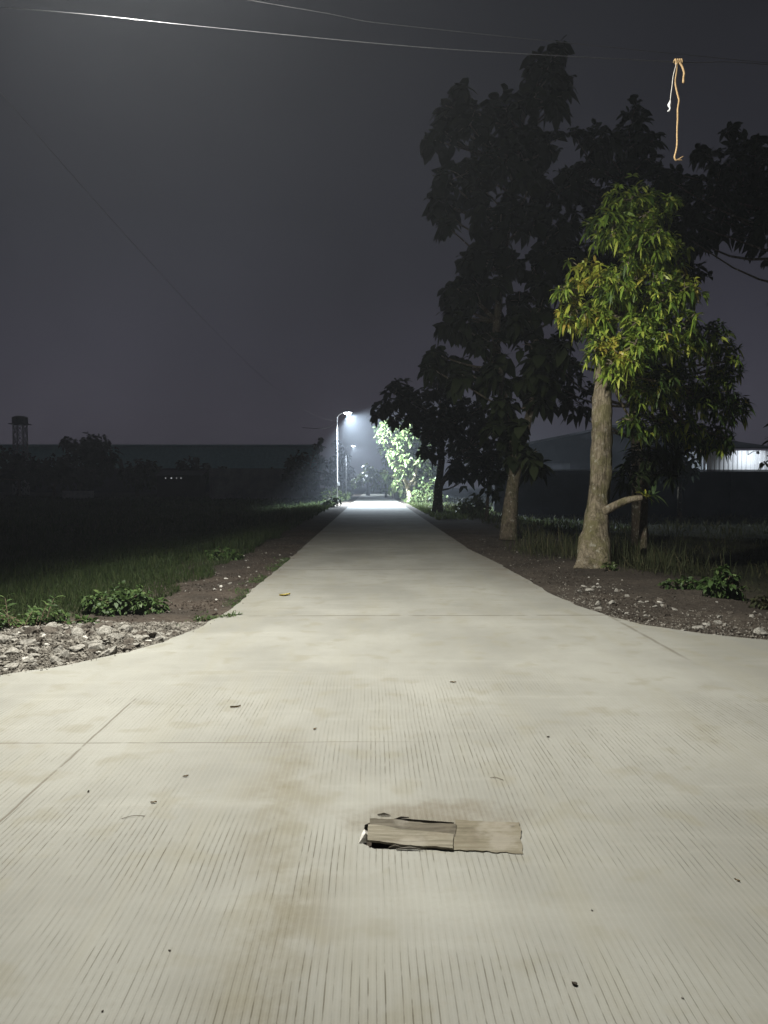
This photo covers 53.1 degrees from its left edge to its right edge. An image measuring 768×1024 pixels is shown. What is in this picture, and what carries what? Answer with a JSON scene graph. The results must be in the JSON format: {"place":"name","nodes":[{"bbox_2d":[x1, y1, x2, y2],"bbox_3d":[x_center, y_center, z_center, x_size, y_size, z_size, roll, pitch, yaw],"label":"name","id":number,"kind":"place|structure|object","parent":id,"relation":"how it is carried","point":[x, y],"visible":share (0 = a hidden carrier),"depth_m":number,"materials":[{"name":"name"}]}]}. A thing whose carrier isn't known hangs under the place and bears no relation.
{"place":"outdoors","nodes":[
{"label":"outdoors","id":0,"kind":"place"},
{"bbox_2d":[0,493,353,627],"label":"field grass","id":1,"kind":"structure","parent":0,"point":[275,521],"depth_m":23.47,"materials":[{"name":"green plant"}]},
{"bbox_2d":[0,488,767,1023],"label":"road","id":2,"kind":"structure","parent":0,"point":[408,664],"depth_m":3.56,"materials":[{"name":"concrete"}]},
{"bbox_2d":[359,829,367,842],"bbox_3d":[-0.078,1.366,3.251,0.029,0.032,0.096,1,2,17],"label":"concrete chip","id":3,"kind":"object","parent":2,"relation":"on","point":[364,837],"visible":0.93,"depth_m":3.23,"materials":[{"name":"white concrete"}]},
{"bbox_2d":[396,847,422,849],"bbox_3d":[0.105,1.380,3.152,0.110,0.012,0.011,0,2,1],"label":"wood splinter","id":4,"kind":"object","parent":2,"relation":"on","point":[405,848],"visible":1,"depth_m":3.15,"materials":[{"name":"grey wood"}]},
{"bbox_2d":[367,824,453,849],"bbox_3d":[0.106,1.372,3.256,0.377,0.029,0.187,0,2,7],"label":"wooden board","id":5,"kind":"object","parent":2,"relation":"on","point":[389,835],"visible":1,"depth_m":3.23,"materials":[{"name":"beige wood"}]},
{"bbox_2d":[370,818,455,835],"bbox_3d":[0.119,1.379,3.348,0.387,0.022,0.116,0,2,8],"label":"wooden board","id":6,"kind":"object","parent":2,"relation":"on","point":[430,827],"visible":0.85,"depth_m":3.36,"materials":[{"name":"wood"}]},
{"bbox_2d":[452,820,522,853],"bbox_3d":[0.441,1.381,3.272,0.293,0.007,0.295,0,2,7],"label":"plywood sheet","id":7,"kind":"object","parent":2,"relation":"on","point":[492,837],"visible":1,"depth_m":3.26,"materials":[{"name":"beige wood"}]},
{"bbox_2d":[0,487,767,849],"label":"ground","id":8,"kind":"structure","parent":0,"point":[644,579],"depth_m":14.35,"materials":[{"name":"soil"}]},
{"bbox_2d":[0,634,11,642],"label":"stone","id":9,"kind":"object","parent":8,"relation":"on","point":[4,638],"visible":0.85,"depth_m":6.98,"materials":[{"name":"stone"}]},
{"bbox_2d":[3,647,18,654],"bbox_3d":[-3.237,1.217,6.672,0.119,0.076,0.121,-20,4,-19],"label":"stone","id":10,"kind":"object","parent":8,"relation":"on","point":[11,650],"visible":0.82,"depth_m":6.65,"materials":[{"name":"stone"}]},
{"bbox_2d":[3,663,18,668],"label":"stone","id":11,"kind":"object","parent":8,"relation":"on","point":[12,665],"visible":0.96,"depth_m":6.29,"materials":[{"name":"stone"}]},
{"bbox_2d":[8,416,31,494],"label":"water tower","id":12,"kind":"structure","parent":8,"relation":"on","point":[19,420],"depth_m":138.06,"materials":[{"name":"metal"}]},
{"bbox_2d":[0,445,45,495],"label":"distant tree","id":13,"kind":"object","parent":8,"relation":"on","point":[16,467],"visible":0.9,"depth_m":123.36,"materials":[{"name":"green plant"}]},
{"bbox_2d":[19,639,36,644],"bbox_3d":[-3.224,1.189,6.988,0.186,0.074,0.081,-1,2,-23],"label":"stone","id":14,"kind":"object","parent":8,"relation":"on","point":[26,641],"visible":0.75,"depth_m":6.96,"materials":[{"name":"stone"}]},
{"bbox_2d":[21,656,34,662],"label":"stone","id":15,"kind":"object","parent":8,"relation":"on","point":[25,660],"visible":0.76,"depth_m":6.45,"materials":[{"name":"stone"}]},
{"bbox_2d":[0,593,63,628],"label":"fern plant","id":16,"kind":"object","parent":8,"relation":"on","point":[8,618],"visible":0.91,"depth_m":8.03,"materials":[{"name":"green plant"}]},
{"bbox_2d":[27,647,38,652],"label":"stone","id":17,"kind":"object","parent":8,"relation":"on","point":[33,649],"visible":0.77,"depth_m":6.71,"materials":[{"name":"stone"}]},
{"bbox_2d":[28,653,41,657],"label":"stone","id":18,"kind":"object","parent":8,"relation":"on","point":[35,655],"visible":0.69,"depth_m":6.59,"materials":[{"name":"stone"}]},
{"bbox_2d":[36,637,42,642],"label":"stone","id":19,"kind":"object","parent":8,"relation":"on","point":[39,639],"visible":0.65,"depth_m":7.02,"materials":[{"name":"grey stone"}]},
{"bbox_2d":[40,626,58,633],"bbox_3d":[-3.286,1.170,7.587,0.180,0.083,0.171,2,3,41],"label":"stone","id":20,"kind":"object","parent":8,"relation":"on","point":[50,628],"visible":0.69,"depth_m":7.55,"materials":[{"name":"grey stone"}]},
{"bbox_2d":[0,605,99,628],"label":"weed patch","id":21,"kind":"object","parent":8,"relation":"on","point":[66,619],"visible":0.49,"depth_m":8.21,"materials":[{"name":"green plant"}]},
{"bbox_2d":[46,622,56,626],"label":"stone","id":22,"kind":"object","parent":8,"relation":"on","point":[53,624],"visible":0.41,"depth_m":7.81,"materials":[{"name":"stone"}]},
{"bbox_2d":[32,453,79,496],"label":"distant tree","id":23,"kind":"object","parent":8,"relation":"on","point":[55,475],"visible":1,"depth_m":118.44,"materials":[{"name":"green plant"}]},
{"bbox_2d":[50,655,62,662],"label":"stone","id":24,"kind":"object","parent":8,"relation":"on","point":[54,658],"visible":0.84,"depth_m":6.51,"materials":[{"name":"stone"}]},
{"bbox_2d":[58,649,68,657],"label":"stone","id":25,"kind":"object","parent":8,"relation":"on","point":[63,653],"visible":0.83,"depth_m":6.64,"materials":[{"name":"stone"}]},
{"bbox_2d":[70,627,83,635],"bbox_3d":[-2.970,1.176,7.430,0.144,0.099,0.154,5,17,11],"label":"stone","id":26,"kind":"object","parent":8,"relation":"on","point":[77,631],"visible":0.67,"depth_m":7.40,"materials":[{"name":"stone"}]},
{"bbox_2d":[69,644,84,651],"bbox_3d":[-2.743,1.217,6.862,0.127,0.052,0.122,-13,17,-38],"label":"stone","id":27,"kind":"object","parent":8,"relation":"on","point":[78,647],"visible":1,"depth_m":6.83,"materials":[{"name":"stone"}]},
{"bbox_2d":[62,491,93,498],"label":"block wall","id":28,"kind":"structure","parent":8,"relation":"on","point":[77,494],"depth_m":99.33,"materials":[{"name":"grey concrete"}]},
{"bbox_2d":[81,622,91,628],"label":"stone","id":29,"kind":"object","parent":8,"relation":"on","point":[87,625],"visible":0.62,"depth_m":7.82,"materials":[{"name":"grey stone"}]},
{"bbox_2d":[56,432,122,490],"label":"distant tree","id":30,"kind":"object","parent":8,"relation":"on","point":[90,452],"visible":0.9,"depth_m":133.03,"materials":[{"name":"green plant"}]},
{"bbox_2d":[88,642,104,651],"bbox_3d":[-2.594,1.237,6.939,0.144,0.122,0.169,0,2,-11],"label":"stone","id":31,"kind":"object","parent":8,"relation":"on","point":[99,646],"visible":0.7,"depth_m":6.87,"materials":[{"name":"stone"}]},
{"bbox_2d":[93,623,108,627],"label":"stone","id":32,"kind":"object","parent":8,"relation":"on","point":[98,625],"visible":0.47,"depth_m":7.88,"materials":[{"name":"grey stone"}]},
{"bbox_2d":[96,625,111,634],"bbox_3d":[-2.755,1.190,7.564,0.169,0.116,0.180,2,20,19],"label":"stone","id":33,"kind":"object","parent":8,"relation":"on","point":[104,629],"visible":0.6,"depth_m":7.53,"materials":[{"name":"stone"}]},
{"bbox_2d":[99,649,110,655],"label":"stone","id":34,"kind":"object","parent":8,"relation":"on","point":[106,652],"visible":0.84,"depth_m":6.82,"materials":[{"name":"stone"}]},
{"bbox_2d":[108,645,116,654],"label":"stone","id":35,"kind":"object","parent":8,"relation":"on","point":[113,649],"visible":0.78,"depth_m":6.88,"materials":[{"name":"stone"}]},
{"bbox_2d":[78,580,169,616],"bbox_3d":[-3.078,1.067,9.146,0.995,0.482,0.682,-2,3,-38],"label":"shrub","id":36,"kind":"object","parent":8,"relation":"on","point":[136,601],"visible":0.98,"depth_m":9.05,"materials":[{"name":"green plant"}]},
{"bbox_2d":[119,625,132,631],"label":"stone","id":37,"kind":"object","parent":8,"relation":"on","point":[128,628],"visible":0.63,"depth_m":7.78,"materials":[{"name":"stone"}]},
{"bbox_2d":[123,646,131,650],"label":"stone","id":38,"kind":"object","parent":8,"relation":"on","point":[127,648],"visible":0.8,"depth_m":7.01,"materials":[{"name":"grey stone"}]},
{"bbox_2d":[123,637,134,644],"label":"stone","id":39,"kind":"object","parent":8,"relation":"on","point":[128,641],"visible":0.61,"depth_m":7.22,"materials":[{"name":"grey stone"}]},
{"bbox_2d":[117,458,162,496],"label":"distant tree","id":40,"kind":"object","parent":8,"relation":"on","point":[141,468],"visible":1,"depth_m":117.91,"materials":[{"name":"green plant"}]},
{"bbox_2d":[135,634,148,639],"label":"stone","id":41,"kind":"object","parent":8,"relation":"on","point":[143,637],"visible":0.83,"depth_m":7.47,"materials":[{"name":"stone"}]},
{"bbox_2d":[148,632,156,637],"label":"stone","id":42,"kind":"object","parent":8,"relation":"on","point":[152,634],"visible":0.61,"depth_m":7.54,"materials":[{"name":"black stone"}]},
{"bbox_2d":[155,636,163,640],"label":"stone","id":43,"kind":"object","parent":8,"relation":"on","point":[159,638],"visible":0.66,"depth_m":7.45,"materials":[{"name":"stone"}]},
{"bbox_2d":[0,444,322,491],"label":"factory","id":44,"kind":"structure","parent":8,"relation":"on","point":[167,457],"depth_m":169.01,"materials":[{"name":"grey concrete"}]},
{"bbox_2d":[154,470,207,496],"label":"shed","id":45,"kind":"structure","parent":8,"relation":"on","point":[184,483],"depth_m":115.53,"materials":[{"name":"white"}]},
{"bbox_2d":[175,456,210,481],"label":"distant tree","id":46,"kind":"object","parent":8,"relation":"on","point":[181,465],"visible":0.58,"depth_m":122.50,"materials":[{"name":"green plant"}]},
{"bbox_2d":[193,611,242,621],"bbox_3d":[-1.873,1.218,8.710,0.602,0.171,0.254,-1,2,-35],"label":"grass tuft","id":47,"kind":"object","parent":8,"relation":"on","point":[208,617],"visible":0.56,"depth_m":8.65,"materials":[{"name":"green plant"}]},
{"bbox_2d":[205,546,244,560],"bbox_3d":[-3.168,0.896,15.300,0.854,0.447,0.552,-1,2,-27],"label":"shrub","id":48,"kind":"object","parent":8,"relation":"on","point":[235,555],"visible":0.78,"depth_m":15.19,"materials":[{"name":"green plant"}]},
{"bbox_2d":[166,557,289,626],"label":"edge grass","id":49,"kind":"structure","parent":8,"relation":"on","point":[262,578],"depth_m":11.98,"materials":[{"name":"green plant"}]},
{"bbox_2d":[209,468,301,499],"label":"boundary wall","id":50,"kind":"structure","parent":8,"relation":"on","point":[264,483],"depth_m":95.57,"materials":[{"name":"grey concrete"}]},
{"bbox_2d":[281,437,333,499],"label":"leaning tree","id":51,"kind":"object","parent":8,"relation":"on","point":[291,464],"visible":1,"depth_m":85.30,"materials":[{"name":"green plant"}]},
{"bbox_2d":[302,493,322,500],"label":"shrub","id":52,"kind":"object","parent":8,"relation":"on","point":[311,497],"visible":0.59,"depth_m":81.82,"materials":[{"name":"green plant"}]},
{"bbox_2d":[320,497,341,506],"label":"shrub","id":53,"kind":"object","parent":8,"relation":"on","point":[331,499],"visible":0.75,"depth_m":51.33,"materials":[{"name":"green plant"}]},
{"bbox_2d":[321,487,350,500],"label":"shrub","id":54,"kind":"object","parent":8,"relation":"on","point":[333,495],"visible":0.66,"depth_m":69.33,"materials":[{"name":"green plant"}]},
{"bbox_2d":[322,440,357,492],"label":"hazy tree","id":55,"kind":"object","parent":8,"relation":"on","point":[344,473],"visible":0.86,"depth_m":119.27,"materials":[{"name":"green plant"}]},
{"bbox_2d":[336,411,352,503],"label":"street lamp","id":56,"kind":"object","parent":8,"relation":"on","point":[346,413],"visible":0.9,"depth_m":59.78,"materials":[{"name":"metal"}]},
{"bbox_2d":[350,463,383,494],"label":"hazy tree","id":57,"kind":"object","parent":8,"relation":"on","point":[372,478],"visible":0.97,"depth_m":104.39,"materials":[{"name":"green plant"}]},
{"bbox_2d":[378,452,393,496],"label":"narrow tree","id":58,"kind":"object","parent":8,"relation":"on","point":[384,490],"visible":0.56,"depth_m":83.92,"materials":[{"name":"green plant"}]},
{"bbox_2d":[389,470,410,498],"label":"stubby tree","id":59,"kind":"object","parent":8,"relation":"on","point":[396,496],"visible":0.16,"depth_m":78.12,"materials":[{"name":"green plant"}]},
{"bbox_2d":[373,420,436,500],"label":"pale tree","id":60,"kind":"object","parent":8,"relation":"on","point":[401,439],"visible":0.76,"depth_m":62.67,"materials":[{"name":"green plant"}]},
{"bbox_2d":[377,439,436,498],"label":"pale tree","id":61,"kind":"object","parent":8,"relation":"on","point":[385,476],"visible":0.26,"depth_m":72.00,"materials":[{"name":"green plant"}]},
{"bbox_2d":[404,490,449,503],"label":"shrub","id":62,"kind":"object","parent":8,"relation":"on","point":[419,499],"visible":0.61,"depth_m":60.00,"materials":[{"name":"green plant"}]},
{"bbox_2d":[366,377,504,512],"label":"round tree","id":63,"kind":"object","parent":8,"relation":"on","point":[442,427],"visible":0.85,"depth_m":40.39,"materials":[{"name":"green plant"}]},
{"bbox_2d":[452,493,492,515],"bbox_3d":[4.233,-0.212,36.933,2.072,1.432,1.502,0,2,-1],"label":"shrub","id":64,"kind":"object","parent":8,"relation":"on","point":[479,506],"visible":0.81,"depth_m":36.62,"materials":[{"name":"green plant"}]},
{"bbox_2d":[466,449,507,519],"bbox_3d":[4.600,-1.124,32.807,2.262,3.150,1.942,0,2,-1],"label":"tree","id":65,"kind":"object","parent":8,"relation":"on","point":[496,478],"visible":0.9,"depth_m":32.45,"materials":[{"name":"green plant"}]},
{"bbox_2d":[417,34,601,540],"bbox_3d":[3.379,-6.220,21.053,4.988,14.161,3.724,0,2,-1],"label":"tall tree","id":66,"kind":"object","parent":8,"relation":"on","point":[522,156],"visible":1,"depth_m":20.46,"materials":[{"name":"green plant"}]},
{"bbox_2d":[401,498,630,530],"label":"roadside grass","id":67,"kind":"structure","parent":8,"relation":"on","point":[446,513],"depth_m":38.40,"materials":[{"name":"green plant"}]},
{"bbox_2d":[405,495,767,603],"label":"field weeds","id":68,"kind":"object","parent":8,"relation":"on","point":[547,527],"visible":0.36,"depth_m":29.96,"materials":[{"name":"green plant"}]},
{"bbox_2d":[600,561,618,570],"bbox_3d":[3.961,1.003,13.543,0.352,0.279,0.259,0,2,-1],"label":"seedling","id":69,"kind":"object","parent":8,"relation":"on","point":[609,567],"visible":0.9,"depth_m":13.50,"materials":[{"name":"green plant"}]},
{"bbox_2d":[543,94,712,546],"bbox_3d":[7.933,-6.350,25.063,6.348,15.026,4.428,0,2,-1],"label":"dark tree","id":70,"kind":"object","parent":8,"relation":"on","point":[620,168],"visible":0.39,"depth_m":24.29,"materials":[{"name":"green plant"}]},
{"bbox_2d":[493,470,767,517],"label":"boundary wall","id":71,"kind":"structure","parent":8,"relation":"on","point":[709,493],"depth_m":47.12,"materials":[{"name":"grey concrete"}]},
{"bbox_2d":[503,522,757,584],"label":"verge grass","id":72,"kind":"structure","parent":8,"relation":"on","point":[652,562],"depth_m":14.83,"materials":[{"name":"green plant"}]},
{"bbox_2d":[548,173,755,568],"bbox_3d":[5.408,-2.506,14.655,5.000,7.705,1.985,-1,2,-30],"label":"mango tree","id":73,"kind":"object","parent":8,"relation":"on","point":[620,362],"visible":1,"depth_m":14.27,"materials":[{"name":"green plant"}]},
{"bbox_2d":[611,432,698,559],"bbox_3d":[5.503,-0.284,15.897,2.098,2.810,1.275,-1,2,-24],"label":"tree","id":74,"kind":"object","parent":8,"relation":"on","point":[652,462],"visible":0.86,"depth_m":15.73,"materials":[{"name":"green plant"}]},
{"bbox_2d":[651,449,699,520],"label":"bushy tree","id":75,"kind":"object","parent":8,"relation":"on","point":[690,473],"visible":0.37,"depth_m":42.12,"materials":[{"name":"green plant"}]},
{"bbox_2d":[658,575,705,589],"bbox_3d":[4.299,1.065,11.070,0.681,0.319,0.328,0,2,-1],"label":"shrub","id":76,"kind":"object","parent":8,"relation":"on","point":[689,583],"visible":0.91,"depth_m":11.03,"materials":[{"name":"green plant"}]},
{"bbox_2d":[651,121,767,304],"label":"dark tree","id":77,"kind":"object","parent":8,"relation":"on","point":[749,190],"visible":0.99,"depth_m":22.51,"materials":[{"name":"green plant"}]},
{"bbox_2d":[674,441,767,469],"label":"metal shed","id":78,"kind":"structure","parent":8,"relation":"on","point":[747,460],"depth_m":58.26,"materials":[{"name":"metal"}]},
{"bbox_2d":[695,564,746,600],"bbox_3d":[4.534,0.972,10.340,0.667,0.584,0.545,0,2,-1],"label":"shrub","id":79,"kind":"object","parent":8,"relation":"on","point":[719,584],"visible":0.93,"depth_m":10.23,"materials":[{"name":"green plant"}]},
{"bbox_2d":[748,595,767,610],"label":"shrub","id":80,"kind":"object","parent":8,"relation":"on","point":[763,604],"visible":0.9,"depth_m":9.58,"materials":[{"name":"green plant"}]},
{"bbox_2d":[753,627,764,634],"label":"stone","id":81,"kind":"object","parent":8,"relation":"on","point":[758,630],"visible":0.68,"depth_m":7.77,"materials":[{"name":"stone"}]},
{"bbox_2d":[758,424,767,469],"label":"tree","id":82,"kind":"object","parent":8,"relation":"on","point":[761,464],"visible":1,"depth_m":20.33,"materials":[{"name":"green plant"}]},
{"bbox_2d":[0,528,767,675],"bbox_3d":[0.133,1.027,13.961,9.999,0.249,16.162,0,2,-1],"label":"gravel","id":83,"kind":"structure","parent":0,"point":[184,627],"depth_m":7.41,"materials":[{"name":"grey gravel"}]},
{"bbox_2d":[24,626,39,634],"bbox_3d":[-3.404,1.145,7.418,0.139,0.091,0.110,4,9,6],"label":"stone","id":84,"kind":"object","parent":83,"relation":"on","point":[29,629],"visible":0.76,"depth_m":7.38,"materials":[{"name":"grey stone"}]},
{"bbox_2d":[107,633,123,638],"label":"stone","id":85,"kind":"object","parent":83,"relation":"on","point":[115,635],"visible":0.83,"depth_m":7.33,"materials":[{"name":"stone"}]},
{"bbox_2d":[0,0,767,487],"label":"sky","id":86,"kind":"structure","parent":0,"point":[279,184],"materials":[{"name":"grey"}]},
{"bbox_2d":[499,425,693,469],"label":"warehouse","id":87,"kind":"structure","parent":0,"point":[571,451],"depth_m":72.10,"materials":[{"name":"metal"}]},
{"bbox_2d":[543,463,569,469],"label":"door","id":88,"kind":"structure","parent":87,"relation":"in","point":[554,466],"depth_m":72.03,"materials":[{"name":"metal"}]},
{"bbox_3d":[10.849,-2.434,10.674,0.270,7.300,1.000,0,2,-1],"label":"utility pole","id":89,"kind":"object","parent":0,"visible":0},
{"bbox_2d":[0,7,767,64],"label":"overhead wire","id":90,"kind":"object","parent":89,"relation":"attached to","point":[373,43],"visible":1,"depth_m":8.30,"materials":[{"name":"metal"}]},
{"bbox_2d":[667,63,676,111],"bbox_3d":[3.320,-4.891,8.848,0.100,0.549,0.042,0,2,-1],"label":"white string","id":91,"kind":"object","parent":90,"relation":"hanging from","point":[669,104],"visible":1,"depth_m":8.85,"materials":[{"name":"fabric"}]},
{"bbox_2d":[673,58,684,160],"bbox_3d":[3.410,-4.649,8.887,0.129,1.173,0.066,0,2,-1],"label":"hanging rope","id":92,"kind":"object","parent":90,"relation":"hanging from","point":[679,61],"visible":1,"depth_m":8.86,"materials":[{"name":"beige fabric"}]},
{"bbox_2d":[249,0,767,62],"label":"overhead wire","id":93,"kind":"object","parent":89,"relation":"attached to","point":[503,36],"visible":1,"depth_m":8.98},
{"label":"street lamp","id":94,"kind":"object","parent":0,"visible":0},
{"bbox_2d":[0,92,315,415],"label":"slung cable","id":95,"kind":"object","parent":94,"relation":"attached to","point":[121,230],"visible":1,"depth_m":13.97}
]}

